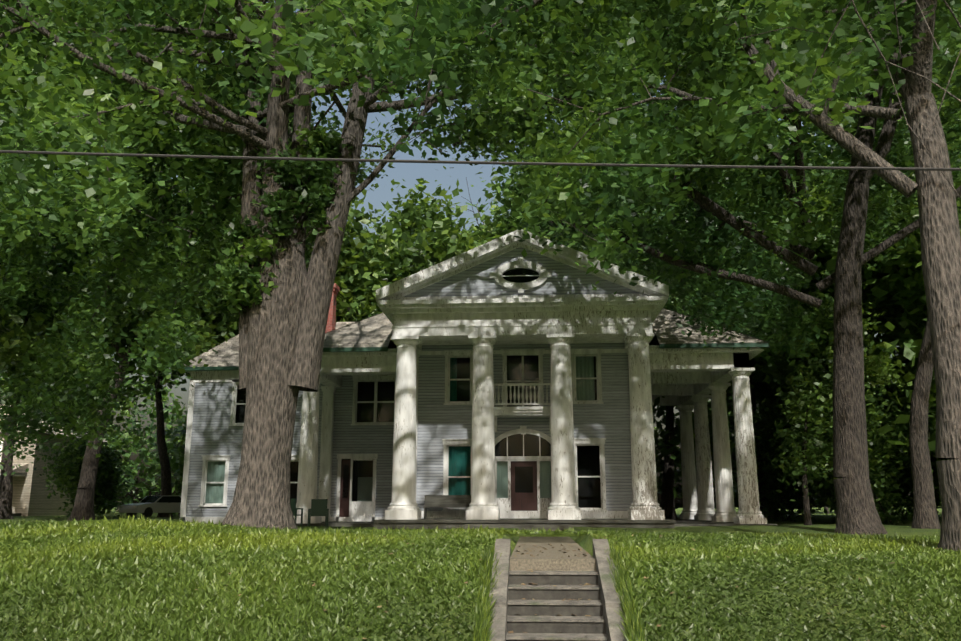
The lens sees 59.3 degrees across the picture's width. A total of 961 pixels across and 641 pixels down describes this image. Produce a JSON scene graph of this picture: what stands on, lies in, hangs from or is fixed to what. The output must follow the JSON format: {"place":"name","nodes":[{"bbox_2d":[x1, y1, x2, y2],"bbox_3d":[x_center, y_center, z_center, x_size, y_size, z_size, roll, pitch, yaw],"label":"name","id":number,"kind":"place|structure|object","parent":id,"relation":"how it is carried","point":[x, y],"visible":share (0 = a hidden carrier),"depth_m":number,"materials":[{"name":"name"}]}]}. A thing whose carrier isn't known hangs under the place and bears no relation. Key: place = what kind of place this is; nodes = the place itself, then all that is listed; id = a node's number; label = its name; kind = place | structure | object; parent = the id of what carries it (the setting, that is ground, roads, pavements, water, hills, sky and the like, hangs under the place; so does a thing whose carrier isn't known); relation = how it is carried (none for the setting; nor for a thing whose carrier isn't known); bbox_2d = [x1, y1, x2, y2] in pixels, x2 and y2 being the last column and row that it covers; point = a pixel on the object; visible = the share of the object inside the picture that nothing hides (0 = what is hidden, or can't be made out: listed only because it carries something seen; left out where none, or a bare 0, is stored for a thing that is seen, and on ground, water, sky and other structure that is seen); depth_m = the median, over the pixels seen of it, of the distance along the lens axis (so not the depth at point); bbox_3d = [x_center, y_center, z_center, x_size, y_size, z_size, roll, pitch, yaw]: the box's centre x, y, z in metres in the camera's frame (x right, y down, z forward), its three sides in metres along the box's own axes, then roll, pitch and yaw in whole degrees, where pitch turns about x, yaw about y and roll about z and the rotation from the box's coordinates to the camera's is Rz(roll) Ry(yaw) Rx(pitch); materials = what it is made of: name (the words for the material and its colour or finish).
{"place":"outdoors","nodes":[
{"label":"outdoors","id":0,"kind":"place"},
{"bbox_2d":[1,1,936,507],"label":"sky","id":1,"kind":"structure","parent":0,"point":[409,172],"materials":[{"name":"blue"}]},
{"bbox_2d":[0,507,960,640],"bbox_3d":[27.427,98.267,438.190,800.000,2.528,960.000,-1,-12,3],"label":"ground","id":2,"kind":"structure","parent":0,"point":[824,522],"depth_m":10.84,"materials":[{"name":"green plant"}]},
{"bbox_2d":[0,310,68,391],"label":"tree","id":3,"kind":"object","parent":2,"relation":"on","point":[1,330],"depth_m":67.06,"materials":[{"name":"green plant"}]},
{"bbox_2d":[0,396,107,515],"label":"neighbour house","id":4,"kind":"structure","parent":2,"relation":"on","point":[30,495],"depth_m":63.63,"materials":[{"name":"beige"}]},
{"bbox_2d":[31,431,149,517],"bbox_3d":[-25.274,9.522,52.724,7.508,6.806,9.632,-1,-12,3],"label":"shrub","id":5,"kind":"object","parent":2,"relation":"on","point":[67,474],"visible":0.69,"depth_m":51.73,"materials":[{"name":"green plant"}]},
{"bbox_2d":[0,377,187,513],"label":"tree line","id":6,"kind":"object","parent":2,"relation":"on","point":[134,447],"visible":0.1,"depth_m":80.58,"materials":[{"name":"green plant"}]},
{"bbox_2d":[0,159,197,520],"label":"tree","id":7,"kind":"object","parent":2,"relation":"on","point":[84,503],"visible":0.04,"depth_m":39.75,"materials":[{"name":"green plant"}]},
{"bbox_2d":[0,252,232,518],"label":"tree","id":8,"kind":"object","parent":2,"relation":"on","point":[10,353],"visible":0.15,"depth_m":43.00,"materials":[{"name":"green plant"}]},
{"bbox_2d":[119,495,180,516],"bbox_3d":[-21.369,12.307,55.996,1.800,1.422,4.570,-8,-15,31],"label":"parked car","id":9,"kind":"object","parent":2,"relation":"on","point":[147,506],"visible":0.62,"depth_m":55.16,"materials":[{"name":"white paint"}]},
{"bbox_2d":[126,333,186,516],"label":"tree","id":10,"kind":"object","parent":2,"relation":"on","point":[166,487],"depth_m":57.27,"materials":[{"name":"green plant"}]},
{"bbox_2d":[134,410,186,516],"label":"tree line","id":11,"kind":"object","parent":2,"relation":"on","point":[176,465],"depth_m":63.53,"materials":[{"name":"green plant"}]},
{"bbox_2d":[6,0,316,258],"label":"tree","id":12,"kind":"object","parent":2,"relation":"on","point":[226,172],"visible":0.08,"depth_m":22.64,"materials":[{"name":"green plant"}]},
{"bbox_2d":[126,192,238,390],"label":"tree","id":13,"kind":"object","parent":2,"relation":"on","point":[180,375],"depth_m":59.36,"materials":[{"name":"green plant"}]},
{"bbox_2d":[76,176,378,384],"bbox_3d":[-11.183,0.671,47.271,15.190,20.941,19.577,-8,-15,32],"label":"tree","id":14,"kind":"object","parent":2,"relation":"on","point":[203,323],"depth_m":43.21,"materials":[{"name":"green plant"}]},
{"bbox_2d":[137,182,383,373],"bbox_3d":[-13.562,0.757,50.041,14.046,22.164,17.190,4,-13,-18],"label":"tree","id":15,"kind":"object","parent":2,"relation":"on","point":[232,327],"visible":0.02,"depth_m":47.01,"materials":[{"name":"green plant"}]},
{"bbox_2d":[290,499,302,525],"bbox_3d":[-6.694,6.773,29.811,0.680,0.950,0.580,-3,-13,13],"label":"lawn chair","id":16,"kind":"object","parent":2,"relation":"on","point":[293,505],"visible":0.46,"depth_m":29.56,"materials":[{"name":"green plastic"}]},
{"bbox_2d":[307,499,328,526],"bbox_3d":[-5.772,6.840,30.045,0.680,0.950,0.580,4,-13,-16],"label":"lawn chair","id":17,"kind":"object","parent":2,"relation":"on","point":[318,507],"visible":0.96,"depth_m":29.82,"materials":[{"name":"green plastic"}]},
{"bbox_2d":[307,205,476,321],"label":"tree","id":18,"kind":"object","parent":2,"relation":"on","point":[384,265],"visible":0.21,"depth_m":46.38,"materials":[{"name":"green plant"}]},
{"bbox_2d":[336,178,549,321],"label":"tree","id":19,"kind":"object","parent":2,"relation":"on","point":[431,210],"depth_m":49.88,"materials":[{"name":"green plant"}]},
{"bbox_2d":[0,340,934,513],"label":"tree line","id":20,"kind":"object","parent":2,"relation":"on","point":[165,398],"visible":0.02,"depth_m":105.97,"materials":[{"name":"green plant"}]},
{"bbox_2d":[414,201,523,243],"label":"tree","id":21,"kind":"object","parent":2,"relation":"on","point":[493,206],"depth_m":60.35,"materials":[{"name":"green plant"}]},
{"bbox_2d":[180,229,776,529],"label":"house","id":22,"kind":"structure","parent":2,"relation":"on","point":[502,381],"depth_m":32.12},
{"bbox_2d":[0,0,960,528],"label":"tree","id":23,"kind":"object","parent":2,"relation":"on","point":[274,284],"visible":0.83,"depth_m":20.67,"materials":[{"name":"green plant"}]},
{"bbox_2d":[0,150,960,170],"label":"overhead wire","id":24,"kind":"object","parent":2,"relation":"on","point":[474,162],"visible":1,"depth_m":12.63,"materials":[{"name":"black plastic"}]},
{"bbox_2d":[62,0,960,534],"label":"tree","id":25,"kind":"object","parent":2,"relation":"on","point":[696,260],"visible":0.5,"depth_m":23.53,"materials":[{"name":"green plant"}]},
{"bbox_2d":[389,211,650,343],"bbox_3d":[3.365,1.610,43.211,14.038,17.510,14.514,-7,-14,30],"label":"tree","id":26,"kind":"object","parent":2,"relation":"on","point":[450,247],"visible":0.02,"depth_m":42.96,"materials":[{"name":"green plant"}]},
{"bbox_2d":[117,534,937,640],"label":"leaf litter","id":27,"kind":"object","parent":2,"relation":"on","point":[570,584],"visible":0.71,"depth_m":11.99,"materials":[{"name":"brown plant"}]},
{"bbox_2d":[488,530,626,640],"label":"stairs","id":28,"kind":"structure","parent":2,"relation":"on","point":[549,606],"depth_m":11.20,"materials":[{"name":"concrete"}]},
{"bbox_2d":[470,542,649,640],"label":"edge grass","id":29,"kind":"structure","parent":2,"relation":"on","point":[482,628],"depth_m":10.45,"materials":[{"name":"green plant"}]},
{"bbox_2d":[179,0,960,551],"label":"tree","id":30,"kind":"object","parent":2,"relation":"on","point":[501,82],"visible":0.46,"depth_m":18.22,"materials":[{"name":"green plant"}]},
{"bbox_2d":[452,155,700,428],"bbox_3d":[5.535,-0.161,51.681,16.329,24.589,22.974,11,-17,-41],"label":"tree","id":31,"kind":"object","parent":2,"relation":"on","point":[497,187],"depth_m":49.08,"materials":[{"name":"green plant"}]},
{"bbox_2d":[653,330,869,510],"bbox_3d":[15.141,5.947,55.925,25.074,14.672,25.871,-1,-12,3],"label":"tree","id":32,"kind":"object","parent":2,"relation":"on","point":[658,411],"visible":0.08,"depth_m":55.14,"materials":[{"name":"green plant"}]},
{"bbox_2d":[661,201,880,518],"bbox_3d":[13.521,1.243,50.651,19.999,21.332,15.709,9,-16,-36],"label":"tree","id":33,"kind":"object","parent":2,"relation":"on","point":[667,500],"depth_m":48.41,"materials":[{"name":"green plant"}]},
{"bbox_2d":[636,134,935,519],"bbox_3d":[17.001,0.385,45.540,22.934,20.861,18.320,8,-14,-31],"label":"tree","id":34,"kind":"object","parent":2,"relation":"on","point":[780,366],"visible":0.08,"depth_m":42.40,"materials":[{"name":"green plant"}]},
{"bbox_2d":[726,333,885,516],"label":"tree","id":35,"kind":"object","parent":2,"relation":"on","point":[766,390],"visible":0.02,"depth_m":53.28,"materials":[{"name":"green plant"}]},
{"bbox_2d":[729,397,890,521],"bbox_3d":[16.467,7.376,43.970,7.789,7.715,10.238,5,-13,-22],"label":"shrub","id":36,"kind":"object","parent":2,"relation":"on","point":[769,443],"visible":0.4,"depth_m":43.63,"materials":[{"name":"green plant"}]},
{"bbox_2d":[662,2,960,528],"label":"tree","id":37,"kind":"object","parent":2,"relation":"on","point":[925,515],"visible":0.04,"depth_m":27.55,"materials":[{"name":"green plant"}]},
{"bbox_2d":[730,336,902,412],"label":"tree","id":38,"kind":"object","parent":2,"relation":"on","point":[883,365],"depth_m":59.97,"materials":[{"name":"green plant"}]},
{"bbox_2d":[712,285,947,515],"bbox_3d":[39.926,5.388,46.738,49.794,12.827,51.775,-1,-12,3],"label":"tree line","id":39,"kind":"object","parent":2,"relation":"on","point":[910,348],"visible":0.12,"depth_m":39.88,"materials":[{"name":"green plant"}]},
{"bbox_2d":[762,297,912,524],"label":"tree","id":40,"kind":"object","parent":2,"relation":"on","point":[813,391],"visible":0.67,"depth_m":32.06,"materials":[{"name":"green plant"}]},
{"bbox_2d":[775,384,931,524],"bbox_3d":[16.829,6.045,36.687,7.896,6.986,9.087,-1,-12,3],"label":"shrub","id":41,"kind":"object","parent":2,"relation":"on","point":[878,460],"visible":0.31,"depth_m":35.53,"materials":[{"name":"green plant"}]},
{"bbox_2d":[759,93,960,386],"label":"tree","id":42,"kind":"object","parent":2,"relation":"on","point":[877,284],"visible":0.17,"depth_m":34.53,"materials":[{"name":"green plant"}]},
{"bbox_2d":[791,139,960,336],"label":"tree","id":43,"kind":"object","parent":2,"relation":"on","point":[814,183],"depth_m":39.60,"materials":[{"name":"green plant"}]},
{"bbox_2d":[870,382,941,519],"bbox_3d":[24.514,7.680,47.198,11.921,9.557,8.252,-9,-15,35],"label":"shrub","id":44,"kind":"object","parent":2,"relation":"on","point":[905,492],"visible":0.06,"depth_m":46.63,"materials":[{"name":"green plant"}]},
{"bbox_2d":[928,427,949,476],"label":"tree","id":45,"kind":"object","parent":2,"relation":"on","point":[933,456],"depth_m":40.29,"materials":[{"name":"green plant"}]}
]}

